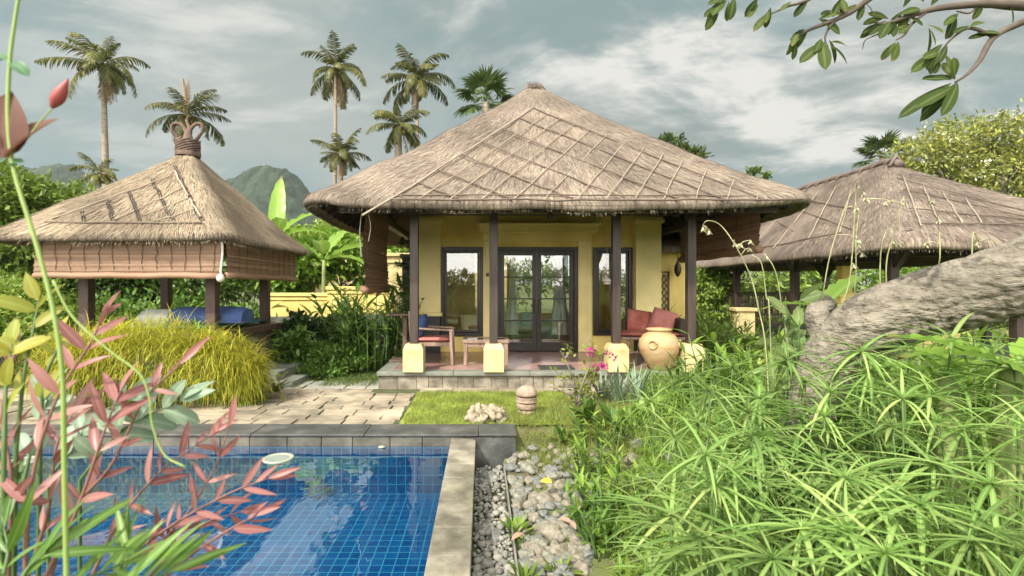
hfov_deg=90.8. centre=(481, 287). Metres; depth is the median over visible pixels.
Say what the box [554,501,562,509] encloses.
river stone
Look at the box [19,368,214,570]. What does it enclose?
pale leaf shrub
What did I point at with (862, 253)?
flower stalk
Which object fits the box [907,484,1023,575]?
umbrella sedge
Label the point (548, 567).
weed
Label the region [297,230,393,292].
banana plant
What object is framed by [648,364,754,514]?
umbrella sedge
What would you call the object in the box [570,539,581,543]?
river stone
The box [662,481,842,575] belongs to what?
umbrella sedge
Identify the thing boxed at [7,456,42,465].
pool float
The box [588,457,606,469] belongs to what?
river stone
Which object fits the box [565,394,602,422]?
broadleaf herb
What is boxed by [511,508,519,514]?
river stone
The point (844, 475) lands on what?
umbrella sedge
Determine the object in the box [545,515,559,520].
river stone
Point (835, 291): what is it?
banana plant
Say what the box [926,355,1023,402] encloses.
umbrella sedge
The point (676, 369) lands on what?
leafy clump
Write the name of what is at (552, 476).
river stone
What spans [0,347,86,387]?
ground cover
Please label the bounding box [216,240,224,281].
blind cord
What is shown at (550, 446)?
river stone
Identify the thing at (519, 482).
river stone
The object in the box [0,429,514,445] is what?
ledge face
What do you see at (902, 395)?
umbrella sedge
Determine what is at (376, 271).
bamboo blind
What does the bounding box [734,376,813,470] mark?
umbrella sedge
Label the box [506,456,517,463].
river stone
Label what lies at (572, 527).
river stone
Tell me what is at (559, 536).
river stone
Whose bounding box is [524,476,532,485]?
river stone
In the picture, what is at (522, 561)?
river stone
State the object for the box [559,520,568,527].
river stone
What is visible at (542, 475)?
river stone
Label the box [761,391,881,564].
umbrella sedge
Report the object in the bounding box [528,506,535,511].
river stone
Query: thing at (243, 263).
bamboo blind
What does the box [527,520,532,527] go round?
river stone
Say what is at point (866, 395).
umbrella sedge
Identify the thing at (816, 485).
umbrella sedge
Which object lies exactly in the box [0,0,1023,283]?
sky
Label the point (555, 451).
river stone
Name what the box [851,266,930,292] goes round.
hedge tree
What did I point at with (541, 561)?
river stone
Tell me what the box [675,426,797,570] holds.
umbrella sedge
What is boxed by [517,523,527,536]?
river stone
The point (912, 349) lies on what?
umbrella sedge
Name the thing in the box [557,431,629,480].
leafy clump
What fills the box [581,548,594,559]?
river stone
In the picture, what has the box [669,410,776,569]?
umbrella sedge
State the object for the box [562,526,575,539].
river stone
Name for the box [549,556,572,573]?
river stone
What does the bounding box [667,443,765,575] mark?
umbrella sedge
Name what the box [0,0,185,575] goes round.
vine
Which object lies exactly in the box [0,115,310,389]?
pavilion
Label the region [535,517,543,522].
river stone
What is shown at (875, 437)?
umbrella sedge
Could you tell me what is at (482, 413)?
coral rock
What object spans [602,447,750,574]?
umbrella sedge
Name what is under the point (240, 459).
pool water
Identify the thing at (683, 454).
umbrella sedge
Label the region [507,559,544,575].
weed
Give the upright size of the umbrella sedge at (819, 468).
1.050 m
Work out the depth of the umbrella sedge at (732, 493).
2.19 m
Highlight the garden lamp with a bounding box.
[516,385,536,415]
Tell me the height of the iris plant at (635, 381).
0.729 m
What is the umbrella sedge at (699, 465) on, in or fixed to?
on the ground at (602, 560)
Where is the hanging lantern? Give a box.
[674,253,680,276]
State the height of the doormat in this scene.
0.022 m
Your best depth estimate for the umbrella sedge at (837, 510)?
2.35 m
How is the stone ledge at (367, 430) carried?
on the ledge face at (332, 441)
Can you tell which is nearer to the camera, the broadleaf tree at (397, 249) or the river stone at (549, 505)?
the river stone at (549, 505)
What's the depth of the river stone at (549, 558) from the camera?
3.84 m
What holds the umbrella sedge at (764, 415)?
on the ground at (602, 560)
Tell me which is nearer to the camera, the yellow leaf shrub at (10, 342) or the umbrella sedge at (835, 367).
the yellow leaf shrub at (10, 342)
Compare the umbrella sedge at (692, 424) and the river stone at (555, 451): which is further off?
the river stone at (555, 451)
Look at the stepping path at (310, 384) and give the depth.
9.00 m
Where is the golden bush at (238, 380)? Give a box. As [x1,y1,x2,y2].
[10,302,288,409]
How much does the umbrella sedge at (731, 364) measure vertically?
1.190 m
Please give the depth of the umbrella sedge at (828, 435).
2.93 m
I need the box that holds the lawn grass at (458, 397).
[402,388,581,424]
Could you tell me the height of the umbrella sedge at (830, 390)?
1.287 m
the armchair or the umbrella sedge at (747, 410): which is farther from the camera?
the armchair
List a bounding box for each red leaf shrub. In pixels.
[0,291,209,575]
[90,394,300,575]
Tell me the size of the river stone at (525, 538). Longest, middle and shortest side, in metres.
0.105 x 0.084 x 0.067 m
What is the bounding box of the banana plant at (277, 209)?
[268,176,330,292]
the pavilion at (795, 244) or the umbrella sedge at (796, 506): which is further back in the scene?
the pavilion at (795, 244)
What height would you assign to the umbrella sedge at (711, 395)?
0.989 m
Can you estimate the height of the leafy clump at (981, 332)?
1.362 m
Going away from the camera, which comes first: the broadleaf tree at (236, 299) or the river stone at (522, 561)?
the river stone at (522, 561)
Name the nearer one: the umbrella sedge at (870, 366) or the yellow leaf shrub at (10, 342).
the yellow leaf shrub at (10, 342)
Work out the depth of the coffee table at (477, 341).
9.41 m
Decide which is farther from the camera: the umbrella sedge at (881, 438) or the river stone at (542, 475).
the river stone at (542, 475)
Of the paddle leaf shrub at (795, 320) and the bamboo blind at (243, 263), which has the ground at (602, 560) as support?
the paddle leaf shrub at (795, 320)
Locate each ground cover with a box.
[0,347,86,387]
[563,358,1023,575]
[621,312,1014,378]
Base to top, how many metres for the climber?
3.064 m
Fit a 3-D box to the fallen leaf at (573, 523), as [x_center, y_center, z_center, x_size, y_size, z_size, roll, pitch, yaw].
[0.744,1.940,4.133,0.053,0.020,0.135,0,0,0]
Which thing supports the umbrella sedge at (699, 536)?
on the ground at (602, 560)
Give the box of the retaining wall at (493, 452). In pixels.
[473,438,515,470]
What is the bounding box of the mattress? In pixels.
[123,319,265,329]
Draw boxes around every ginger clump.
[298,297,388,359]
[301,271,430,373]
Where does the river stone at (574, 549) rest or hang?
on the ground at (602, 560)
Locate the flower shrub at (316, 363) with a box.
[285,336,378,379]
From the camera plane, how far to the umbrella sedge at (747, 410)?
3.03 m
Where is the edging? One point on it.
(512, 531)
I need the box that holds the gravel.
[471,465,515,575]
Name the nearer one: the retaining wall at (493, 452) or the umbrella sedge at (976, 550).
the umbrella sedge at (976, 550)
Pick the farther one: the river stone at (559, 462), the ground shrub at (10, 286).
the ground shrub at (10, 286)
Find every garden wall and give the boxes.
[270,293,326,329]
[326,286,394,356]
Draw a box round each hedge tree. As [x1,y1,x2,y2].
[0,155,101,294]
[709,270,835,317]
[758,268,906,322]
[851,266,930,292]
[926,266,1008,328]
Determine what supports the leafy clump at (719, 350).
on the ground at (602, 560)
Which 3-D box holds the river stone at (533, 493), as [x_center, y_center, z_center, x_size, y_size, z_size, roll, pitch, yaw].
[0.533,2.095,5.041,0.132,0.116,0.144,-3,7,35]
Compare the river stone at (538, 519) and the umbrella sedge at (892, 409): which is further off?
the river stone at (538, 519)
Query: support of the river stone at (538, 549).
on the ground at (602, 560)
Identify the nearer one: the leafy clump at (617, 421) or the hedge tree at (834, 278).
the leafy clump at (617, 421)
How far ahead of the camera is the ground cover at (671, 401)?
4.13 m
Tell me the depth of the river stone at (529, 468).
5.66 m
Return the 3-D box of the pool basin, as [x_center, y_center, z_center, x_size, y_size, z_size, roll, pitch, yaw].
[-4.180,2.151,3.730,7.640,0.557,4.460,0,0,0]
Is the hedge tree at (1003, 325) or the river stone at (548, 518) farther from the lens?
the hedge tree at (1003, 325)
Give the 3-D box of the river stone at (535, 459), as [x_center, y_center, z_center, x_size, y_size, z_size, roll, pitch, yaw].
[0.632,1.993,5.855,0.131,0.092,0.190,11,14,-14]
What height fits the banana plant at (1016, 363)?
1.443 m
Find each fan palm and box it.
[452,65,512,117]
[849,128,914,278]
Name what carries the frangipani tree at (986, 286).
on the ground at (602, 560)
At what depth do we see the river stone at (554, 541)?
4.05 m
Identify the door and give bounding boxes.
[500,251,536,350]
[537,251,573,350]
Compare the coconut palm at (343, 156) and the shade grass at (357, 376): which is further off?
the coconut palm at (343, 156)
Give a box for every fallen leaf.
[511,532,521,539]
[541,478,551,482]
[560,517,570,521]
[569,521,575,528]
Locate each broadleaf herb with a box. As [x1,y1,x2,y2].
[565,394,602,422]
[592,402,628,424]
[624,396,656,424]
[636,393,671,413]
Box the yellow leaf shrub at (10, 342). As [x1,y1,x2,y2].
[0,272,82,575]
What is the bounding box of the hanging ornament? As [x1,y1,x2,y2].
[602,277,610,283]
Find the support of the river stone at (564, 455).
on the ground at (602, 560)
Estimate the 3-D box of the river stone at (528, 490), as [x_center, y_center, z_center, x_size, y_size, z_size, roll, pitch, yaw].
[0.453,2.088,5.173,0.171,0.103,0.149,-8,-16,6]
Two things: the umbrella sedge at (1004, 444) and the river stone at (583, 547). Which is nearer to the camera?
the umbrella sedge at (1004, 444)
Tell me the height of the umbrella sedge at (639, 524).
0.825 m
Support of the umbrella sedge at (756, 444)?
on the ground at (602, 560)
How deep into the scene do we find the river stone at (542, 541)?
4.07 m
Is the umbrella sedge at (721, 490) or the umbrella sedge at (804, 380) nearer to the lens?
the umbrella sedge at (721, 490)
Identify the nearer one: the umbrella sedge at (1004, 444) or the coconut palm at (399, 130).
the umbrella sedge at (1004, 444)
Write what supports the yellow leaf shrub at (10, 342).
on the ground at (602, 560)
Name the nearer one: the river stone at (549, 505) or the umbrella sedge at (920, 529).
the umbrella sedge at (920, 529)
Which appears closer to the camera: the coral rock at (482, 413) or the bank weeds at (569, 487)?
the bank weeds at (569, 487)
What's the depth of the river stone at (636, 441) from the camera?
5.58 m
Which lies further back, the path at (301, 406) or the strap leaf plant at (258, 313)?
the strap leaf plant at (258, 313)
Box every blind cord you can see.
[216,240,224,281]
[359,213,370,256]
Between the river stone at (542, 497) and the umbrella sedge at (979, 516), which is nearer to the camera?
the umbrella sedge at (979, 516)
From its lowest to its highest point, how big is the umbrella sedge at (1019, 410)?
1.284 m
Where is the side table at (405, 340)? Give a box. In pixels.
[386,313,407,362]
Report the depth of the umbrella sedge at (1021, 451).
2.27 m
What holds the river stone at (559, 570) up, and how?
on the ground at (602, 560)
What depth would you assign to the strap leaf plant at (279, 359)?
10.17 m
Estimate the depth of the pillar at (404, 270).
12.35 m
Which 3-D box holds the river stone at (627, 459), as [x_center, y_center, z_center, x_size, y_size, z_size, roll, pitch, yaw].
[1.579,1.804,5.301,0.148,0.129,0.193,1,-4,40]
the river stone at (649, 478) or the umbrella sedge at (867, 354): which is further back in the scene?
the river stone at (649, 478)
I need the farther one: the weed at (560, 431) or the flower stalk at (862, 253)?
the weed at (560, 431)
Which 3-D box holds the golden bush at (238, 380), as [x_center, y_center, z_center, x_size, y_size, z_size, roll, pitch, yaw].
[-4.759,1.128,7.459,3.784,1.917,2.240,0,0,0]
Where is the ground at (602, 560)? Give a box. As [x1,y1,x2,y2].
[0,284,1008,575]
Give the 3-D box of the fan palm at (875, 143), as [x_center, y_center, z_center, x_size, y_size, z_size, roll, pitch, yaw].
[20.701,-3.184,25.999,2.898,9.919,2.957,0,0,32]
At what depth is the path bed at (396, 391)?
8.48 m
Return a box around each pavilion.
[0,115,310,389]
[696,154,1023,376]
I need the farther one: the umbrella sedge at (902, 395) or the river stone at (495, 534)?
the river stone at (495, 534)
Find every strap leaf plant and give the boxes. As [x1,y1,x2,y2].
[73,313,134,325]
[95,311,135,324]
[227,302,282,330]
[262,347,305,362]
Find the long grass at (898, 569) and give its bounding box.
[602,357,1023,575]
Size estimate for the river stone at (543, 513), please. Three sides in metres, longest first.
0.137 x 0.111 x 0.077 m
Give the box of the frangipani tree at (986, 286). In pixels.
[704,0,1023,496]
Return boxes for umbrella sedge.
[587,472,745,575]
[595,481,702,563]
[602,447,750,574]
[604,518,764,575]
[605,505,773,575]
[609,533,686,575]
[610,384,686,455]
[620,500,839,575]
[626,474,768,575]
[632,407,704,479]
[638,486,769,575]
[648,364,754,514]
[653,411,769,574]
[655,439,766,575]
[657,401,733,521]
[661,450,809,571]
[662,360,725,463]
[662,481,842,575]
[664,443,730,494]
[667,383,754,485]
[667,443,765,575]
[668,445,720,496]
[668,505,882,575]
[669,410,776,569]
[674,484,758,575]
[675,388,740,427]
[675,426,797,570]
[675,451,755,496]
[675,488,803,575]
[691,386,792,575]
[692,352,769,481]
[697,374,819,547]
[699,413,844,520]
[704,421,812,514]
[704,501,939,575]
[706,383,820,550]
[706,410,820,545]
[712,458,811,522]
[716,461,824,551]
[727,340,861,544]
[731,444,915,575]
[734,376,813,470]
[739,399,871,541]
[743,361,848,513]
[753,442,890,575]
[754,429,879,571]
[758,339,832,379]
[760,465,907,575]
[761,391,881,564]
[765,480,912,575]
[765,488,909,575]
[766,389,916,551]
[767,465,838,575]
[769,454,939,575]
[771,404,886,569]
[772,409,881,504]
[772,478,980,575]
[782,480,945,575]
[788,363,891,575]
[789,457,918,545]
[792,364,917,532]
[794,351,907,425]
[796,396,991,575]
[800,332,935,501]
[807,348,939,557]
[808,471,972,575]
[814,470,1023,575]
[817,447,945,556]
[829,375,897,536]
[832,411,908,546]
[836,421,1023,575]
[836,459,962,575]
[838,368,961,539]
[838,465,960,575]
[841,419,925,463]
[841,426,913,480]
[847,350,967,528]
[851,328,969,481]
[857,373,937,504]
[862,372,922,405]
[865,443,1023,575]
[866,387,1012,575]
[868,362,990,574]
[872,495,1023,575]
[873,414,967,564]
[874,495,1023,575]
[876,344,937,371]
[883,312,1023,371]
[884,407,1023,575]
[892,467,990,558]
[896,391,970,416]
[902,361,1023,573]
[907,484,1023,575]
[909,429,992,467]
[923,417,1023,504]
[925,492,1023,575]
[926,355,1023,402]
[930,390,1023,557]
[931,481,1023,573]
[943,393,1023,475]
[951,335,1015,441]
[957,371,1023,573]
[960,435,1023,466]
[961,349,996,406]
[970,367,1023,401]
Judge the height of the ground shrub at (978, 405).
1.409 m
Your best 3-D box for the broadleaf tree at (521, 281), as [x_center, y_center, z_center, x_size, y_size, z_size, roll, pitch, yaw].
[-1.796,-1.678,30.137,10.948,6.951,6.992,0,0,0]
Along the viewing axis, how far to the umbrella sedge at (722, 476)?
3.95 m
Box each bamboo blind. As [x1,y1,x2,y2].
[32,240,223,278]
[223,240,297,280]
[360,213,390,293]
[678,213,763,262]
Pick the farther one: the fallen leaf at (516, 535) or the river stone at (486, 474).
the river stone at (486, 474)
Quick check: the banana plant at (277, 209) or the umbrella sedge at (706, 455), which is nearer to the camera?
the umbrella sedge at (706, 455)
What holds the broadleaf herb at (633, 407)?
on the ground cover at (671, 401)
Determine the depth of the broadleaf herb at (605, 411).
6.36 m
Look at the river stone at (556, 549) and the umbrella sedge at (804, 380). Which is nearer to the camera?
the umbrella sedge at (804, 380)
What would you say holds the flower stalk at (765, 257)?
on the ground at (602, 560)
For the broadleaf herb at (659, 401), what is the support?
on the ground at (602, 560)
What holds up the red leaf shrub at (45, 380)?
on the ground at (602, 560)
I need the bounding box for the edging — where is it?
[503,462,518,575]
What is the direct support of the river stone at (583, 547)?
on the ground at (602, 560)
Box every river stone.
[478,470,500,485]
[488,529,501,548]
[503,463,518,471]
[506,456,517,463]
[507,474,518,485]
[508,485,524,495]
[510,500,522,510]
[511,479,523,486]
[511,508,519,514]
[512,491,527,502]
[512,510,527,521]
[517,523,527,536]
[517,549,534,558]
[517,558,531,568]
[518,451,529,459]
[519,461,538,474]
[520,486,533,495]
[521,540,529,548]
[522,534,530,542]
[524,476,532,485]
[524,497,538,508]
[526,444,537,451]
[527,491,538,499]
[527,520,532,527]
[527,541,544,555]
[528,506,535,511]
[528,512,541,522]
[528,554,545,564]
[529,564,546,575]
[530,454,539,464]
[530,476,543,484]
[530,534,542,539]
[530,537,548,545]
[534,520,560,540]
[535,492,555,503]
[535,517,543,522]
[536,503,543,509]
[536,549,548,555]
[538,509,549,517]
[539,473,545,478]
[544,464,558,473]
[544,501,554,510]
[544,554,555,562]
[545,472,560,481]
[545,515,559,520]
[547,442,554,451]
[547,487,557,493]
[547,570,553,575]
[549,519,560,524]
[549,542,568,555]
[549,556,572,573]
[550,538,559,546]
[552,492,562,501]
[552,511,560,515]
[552,566,574,575]
[553,448,561,455]
[553,457,563,465]
[553,478,565,489]
[553,530,566,542]
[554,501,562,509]
[558,512,570,522]
[559,452,572,461]
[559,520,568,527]
[559,551,572,558]
[561,499,570,506]
[562,472,570,478]
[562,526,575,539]
[565,491,581,503]
[567,478,578,485]
[568,533,581,542]
[568,544,580,554]
[569,520,578,530]
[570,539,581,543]
[571,557,576,566]
[573,552,584,559]
[576,559,592,575]
[577,541,591,550]
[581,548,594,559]
[584,558,592,566]
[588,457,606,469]
[623,453,639,464]
[630,438,650,449]
[639,471,655,485]
[661,452,681,465]
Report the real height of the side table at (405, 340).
0.950 m
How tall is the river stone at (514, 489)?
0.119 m
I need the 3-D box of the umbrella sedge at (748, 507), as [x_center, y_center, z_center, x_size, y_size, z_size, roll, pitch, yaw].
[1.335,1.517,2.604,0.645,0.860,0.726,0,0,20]
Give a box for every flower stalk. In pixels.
[701,220,770,461]
[752,254,774,438]
[763,253,790,385]
[821,186,865,300]
[840,182,862,431]
[854,209,865,382]
[863,196,905,418]
[879,228,904,404]
[921,200,943,370]
[971,232,999,436]
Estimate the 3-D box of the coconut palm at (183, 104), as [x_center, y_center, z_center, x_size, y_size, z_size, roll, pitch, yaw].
[-13.751,-4.094,24.102,3.445,11.787,3.613,0,0,0]
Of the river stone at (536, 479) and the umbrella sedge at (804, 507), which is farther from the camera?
the river stone at (536, 479)
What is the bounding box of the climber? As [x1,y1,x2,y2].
[388,235,409,340]
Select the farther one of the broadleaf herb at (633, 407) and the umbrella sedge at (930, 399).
the broadleaf herb at (633, 407)
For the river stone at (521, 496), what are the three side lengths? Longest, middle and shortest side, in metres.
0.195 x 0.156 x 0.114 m
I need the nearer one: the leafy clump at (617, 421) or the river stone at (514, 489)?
the river stone at (514, 489)
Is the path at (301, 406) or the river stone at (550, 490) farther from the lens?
the path at (301, 406)
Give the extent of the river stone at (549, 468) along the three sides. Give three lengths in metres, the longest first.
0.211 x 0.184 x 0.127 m
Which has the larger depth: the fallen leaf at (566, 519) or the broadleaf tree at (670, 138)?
the broadleaf tree at (670, 138)
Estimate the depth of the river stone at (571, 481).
5.23 m
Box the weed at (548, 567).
[543,555,584,575]
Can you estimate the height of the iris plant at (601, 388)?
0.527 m
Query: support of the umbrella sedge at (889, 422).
on the ground at (602, 560)
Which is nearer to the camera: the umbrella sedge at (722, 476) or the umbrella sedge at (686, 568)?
the umbrella sedge at (686, 568)
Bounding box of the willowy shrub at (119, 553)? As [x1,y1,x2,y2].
[0,458,246,575]
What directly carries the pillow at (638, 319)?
on the bench
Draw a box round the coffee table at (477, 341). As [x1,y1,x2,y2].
[462,337,508,365]
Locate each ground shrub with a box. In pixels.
[0,264,113,384]
[266,324,322,362]
[271,307,341,363]
[679,367,995,510]
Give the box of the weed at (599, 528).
[575,514,613,555]
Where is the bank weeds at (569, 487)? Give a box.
[517,431,750,575]
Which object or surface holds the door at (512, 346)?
in the villa
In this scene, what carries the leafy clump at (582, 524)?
on the ground at (602, 560)
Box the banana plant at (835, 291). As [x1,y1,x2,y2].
[760,273,865,309]
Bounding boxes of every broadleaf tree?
[0,246,250,307]
[120,259,258,306]
[220,282,272,304]
[232,215,374,298]
[256,224,366,292]
[354,236,409,252]
[515,256,542,310]
[515,256,624,311]
[621,260,716,307]
[657,131,714,158]
[696,261,763,330]
[742,165,772,313]
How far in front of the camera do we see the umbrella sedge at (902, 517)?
2.50 m
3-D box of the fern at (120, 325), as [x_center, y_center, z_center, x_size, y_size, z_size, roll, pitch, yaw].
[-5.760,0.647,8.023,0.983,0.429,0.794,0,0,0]
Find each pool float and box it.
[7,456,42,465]
[262,453,293,463]
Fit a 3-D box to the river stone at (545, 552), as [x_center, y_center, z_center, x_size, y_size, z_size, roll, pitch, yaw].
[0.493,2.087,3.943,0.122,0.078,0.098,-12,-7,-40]
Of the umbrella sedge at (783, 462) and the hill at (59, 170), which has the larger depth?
the hill at (59, 170)
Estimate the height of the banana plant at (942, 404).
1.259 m
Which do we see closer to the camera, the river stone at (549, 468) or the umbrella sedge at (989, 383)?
the umbrella sedge at (989, 383)
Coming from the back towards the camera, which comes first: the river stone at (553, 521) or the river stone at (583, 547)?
the river stone at (553, 521)
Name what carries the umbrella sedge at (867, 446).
on the ground at (602, 560)
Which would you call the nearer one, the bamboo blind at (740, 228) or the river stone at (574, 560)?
the river stone at (574, 560)
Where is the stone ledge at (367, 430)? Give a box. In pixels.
[0,424,516,436]
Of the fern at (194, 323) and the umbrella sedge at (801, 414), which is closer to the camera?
the umbrella sedge at (801, 414)
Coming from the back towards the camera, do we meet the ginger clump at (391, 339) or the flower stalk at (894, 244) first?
the ginger clump at (391, 339)
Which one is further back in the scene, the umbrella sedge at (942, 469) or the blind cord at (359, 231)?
the blind cord at (359, 231)
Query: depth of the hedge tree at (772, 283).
23.14 m
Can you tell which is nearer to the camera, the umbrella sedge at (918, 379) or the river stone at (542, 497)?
the umbrella sedge at (918, 379)
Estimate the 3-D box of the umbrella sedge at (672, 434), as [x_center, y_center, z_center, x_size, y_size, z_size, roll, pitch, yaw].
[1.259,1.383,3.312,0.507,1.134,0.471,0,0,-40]
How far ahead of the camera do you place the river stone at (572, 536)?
4.08 m
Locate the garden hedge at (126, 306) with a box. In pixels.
[0,287,287,359]
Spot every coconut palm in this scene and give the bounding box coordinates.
[34,32,150,285]
[69,152,117,189]
[144,78,230,291]
[301,30,366,184]
[310,128,371,181]
[365,107,429,250]
[381,43,455,146]
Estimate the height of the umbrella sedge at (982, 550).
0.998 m
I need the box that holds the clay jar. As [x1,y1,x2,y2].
[638,327,681,370]
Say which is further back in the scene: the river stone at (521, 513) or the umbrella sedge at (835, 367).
the river stone at (521, 513)
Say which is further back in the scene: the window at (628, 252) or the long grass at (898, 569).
the window at (628, 252)
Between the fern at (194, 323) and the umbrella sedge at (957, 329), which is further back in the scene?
the fern at (194, 323)
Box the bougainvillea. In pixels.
[548,341,617,407]
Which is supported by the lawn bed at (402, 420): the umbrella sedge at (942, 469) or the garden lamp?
the garden lamp
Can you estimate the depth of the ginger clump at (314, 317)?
11.23 m
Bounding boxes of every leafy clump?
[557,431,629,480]
[564,406,640,450]
[565,473,661,559]
[567,451,640,517]
[657,339,766,422]
[670,297,740,342]
[670,324,808,440]
[682,315,745,363]
[696,312,776,367]
[706,374,924,561]
[851,323,1023,398]
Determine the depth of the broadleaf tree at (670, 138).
25.41 m
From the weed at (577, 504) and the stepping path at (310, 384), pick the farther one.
the stepping path at (310, 384)
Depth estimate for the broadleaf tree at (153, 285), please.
15.04 m
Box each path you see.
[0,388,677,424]
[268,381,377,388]
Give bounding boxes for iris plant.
[568,368,625,403]
[586,365,652,403]
[602,362,664,402]
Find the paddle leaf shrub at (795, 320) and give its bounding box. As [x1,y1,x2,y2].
[748,282,826,420]
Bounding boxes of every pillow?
[136,309,171,324]
[419,314,428,336]
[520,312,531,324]
[627,308,651,329]
[647,307,678,331]
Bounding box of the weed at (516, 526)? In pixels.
[498,513,536,538]
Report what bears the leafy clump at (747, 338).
on the ground at (602, 560)
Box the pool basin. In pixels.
[5,453,446,575]
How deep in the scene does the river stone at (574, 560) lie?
3.79 m
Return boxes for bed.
[0,389,419,423]
[399,392,581,424]
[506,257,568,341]
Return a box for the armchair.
[408,311,454,365]
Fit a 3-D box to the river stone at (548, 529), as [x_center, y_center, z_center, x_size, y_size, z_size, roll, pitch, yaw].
[0.561,2.068,4.257,0.263,0.177,0.167,0,0,27]
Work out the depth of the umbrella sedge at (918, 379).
3.10 m
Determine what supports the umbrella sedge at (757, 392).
on the ground at (602, 560)
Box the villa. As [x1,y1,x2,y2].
[298,81,819,389]
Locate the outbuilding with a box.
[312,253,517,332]
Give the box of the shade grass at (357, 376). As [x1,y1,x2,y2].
[306,362,383,385]
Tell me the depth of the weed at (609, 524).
4.02 m
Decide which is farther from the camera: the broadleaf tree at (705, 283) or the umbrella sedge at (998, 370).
the broadleaf tree at (705, 283)
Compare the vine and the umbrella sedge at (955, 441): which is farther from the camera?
the umbrella sedge at (955, 441)
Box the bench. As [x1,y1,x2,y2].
[621,316,684,353]
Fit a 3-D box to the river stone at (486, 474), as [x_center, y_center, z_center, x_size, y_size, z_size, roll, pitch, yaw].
[0.078,2.096,5.540,0.256,0.154,0.223,13,1,8]
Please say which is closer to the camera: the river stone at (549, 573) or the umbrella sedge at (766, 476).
the umbrella sedge at (766, 476)
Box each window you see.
[441,247,482,335]
[593,248,632,335]
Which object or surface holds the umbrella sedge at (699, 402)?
on the ground at (602, 560)
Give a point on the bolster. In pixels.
(231, 314)
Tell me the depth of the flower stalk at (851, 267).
4.00 m
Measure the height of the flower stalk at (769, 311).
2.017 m
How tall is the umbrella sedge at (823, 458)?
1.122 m
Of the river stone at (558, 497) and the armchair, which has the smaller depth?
the river stone at (558, 497)
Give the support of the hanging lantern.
hanging from the annexe
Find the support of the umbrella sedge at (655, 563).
on the ground at (602, 560)
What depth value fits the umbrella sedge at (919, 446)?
3.04 m
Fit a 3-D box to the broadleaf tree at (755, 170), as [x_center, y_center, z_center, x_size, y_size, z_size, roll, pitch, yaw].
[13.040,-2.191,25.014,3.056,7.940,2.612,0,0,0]
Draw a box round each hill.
[0,163,96,193]
[225,165,319,282]
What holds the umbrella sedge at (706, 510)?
on the ground at (602, 560)
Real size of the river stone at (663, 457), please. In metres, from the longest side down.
0.269 x 0.216 x 0.157 m
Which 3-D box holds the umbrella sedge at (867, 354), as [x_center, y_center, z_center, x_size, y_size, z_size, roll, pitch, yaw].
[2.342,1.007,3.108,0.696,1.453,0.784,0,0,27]
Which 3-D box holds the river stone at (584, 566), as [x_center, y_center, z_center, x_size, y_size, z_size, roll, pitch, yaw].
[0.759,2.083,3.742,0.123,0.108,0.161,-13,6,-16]
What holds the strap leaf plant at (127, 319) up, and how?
on the ground at (602, 560)
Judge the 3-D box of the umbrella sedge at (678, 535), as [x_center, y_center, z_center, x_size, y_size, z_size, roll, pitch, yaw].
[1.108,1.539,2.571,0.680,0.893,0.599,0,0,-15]
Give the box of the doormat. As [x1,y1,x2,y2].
[538,365,574,369]
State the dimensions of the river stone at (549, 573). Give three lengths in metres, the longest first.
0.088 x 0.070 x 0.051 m
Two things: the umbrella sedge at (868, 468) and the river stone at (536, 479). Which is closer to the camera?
the umbrella sedge at (868, 468)
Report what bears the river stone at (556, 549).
on the ground at (602, 560)
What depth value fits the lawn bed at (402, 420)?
7.11 m
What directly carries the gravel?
on the ground at (602, 560)
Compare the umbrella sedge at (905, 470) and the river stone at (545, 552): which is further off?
the river stone at (545, 552)
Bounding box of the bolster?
[167,306,253,322]
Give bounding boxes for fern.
[84,315,152,333]
[172,316,216,335]
[253,370,301,400]
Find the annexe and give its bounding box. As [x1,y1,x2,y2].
[621,234,708,341]
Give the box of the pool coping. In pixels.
[424,437,475,575]
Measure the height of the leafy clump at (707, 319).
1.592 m
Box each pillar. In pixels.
[400,254,409,348]
[728,307,757,349]
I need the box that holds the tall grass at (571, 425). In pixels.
[507,394,701,471]
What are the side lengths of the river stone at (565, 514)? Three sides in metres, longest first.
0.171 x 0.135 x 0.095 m
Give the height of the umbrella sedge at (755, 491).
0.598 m
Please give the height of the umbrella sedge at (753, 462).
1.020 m
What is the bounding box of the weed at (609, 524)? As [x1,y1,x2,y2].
[588,505,629,547]
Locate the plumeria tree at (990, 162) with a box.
[872,98,1023,197]
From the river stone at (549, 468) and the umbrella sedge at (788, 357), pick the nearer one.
the umbrella sedge at (788, 357)
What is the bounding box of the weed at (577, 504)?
[557,494,590,517]
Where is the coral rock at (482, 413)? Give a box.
[464,402,508,423]
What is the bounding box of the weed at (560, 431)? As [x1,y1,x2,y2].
[544,423,577,443]
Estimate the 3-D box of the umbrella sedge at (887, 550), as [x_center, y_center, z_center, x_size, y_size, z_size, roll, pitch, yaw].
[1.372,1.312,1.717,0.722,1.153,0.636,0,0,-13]
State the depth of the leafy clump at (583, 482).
4.46 m
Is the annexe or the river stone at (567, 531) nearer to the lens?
the river stone at (567, 531)
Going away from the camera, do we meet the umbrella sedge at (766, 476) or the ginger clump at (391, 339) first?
the umbrella sedge at (766, 476)
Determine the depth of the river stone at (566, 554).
3.85 m
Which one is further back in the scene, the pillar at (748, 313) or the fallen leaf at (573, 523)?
the pillar at (748, 313)

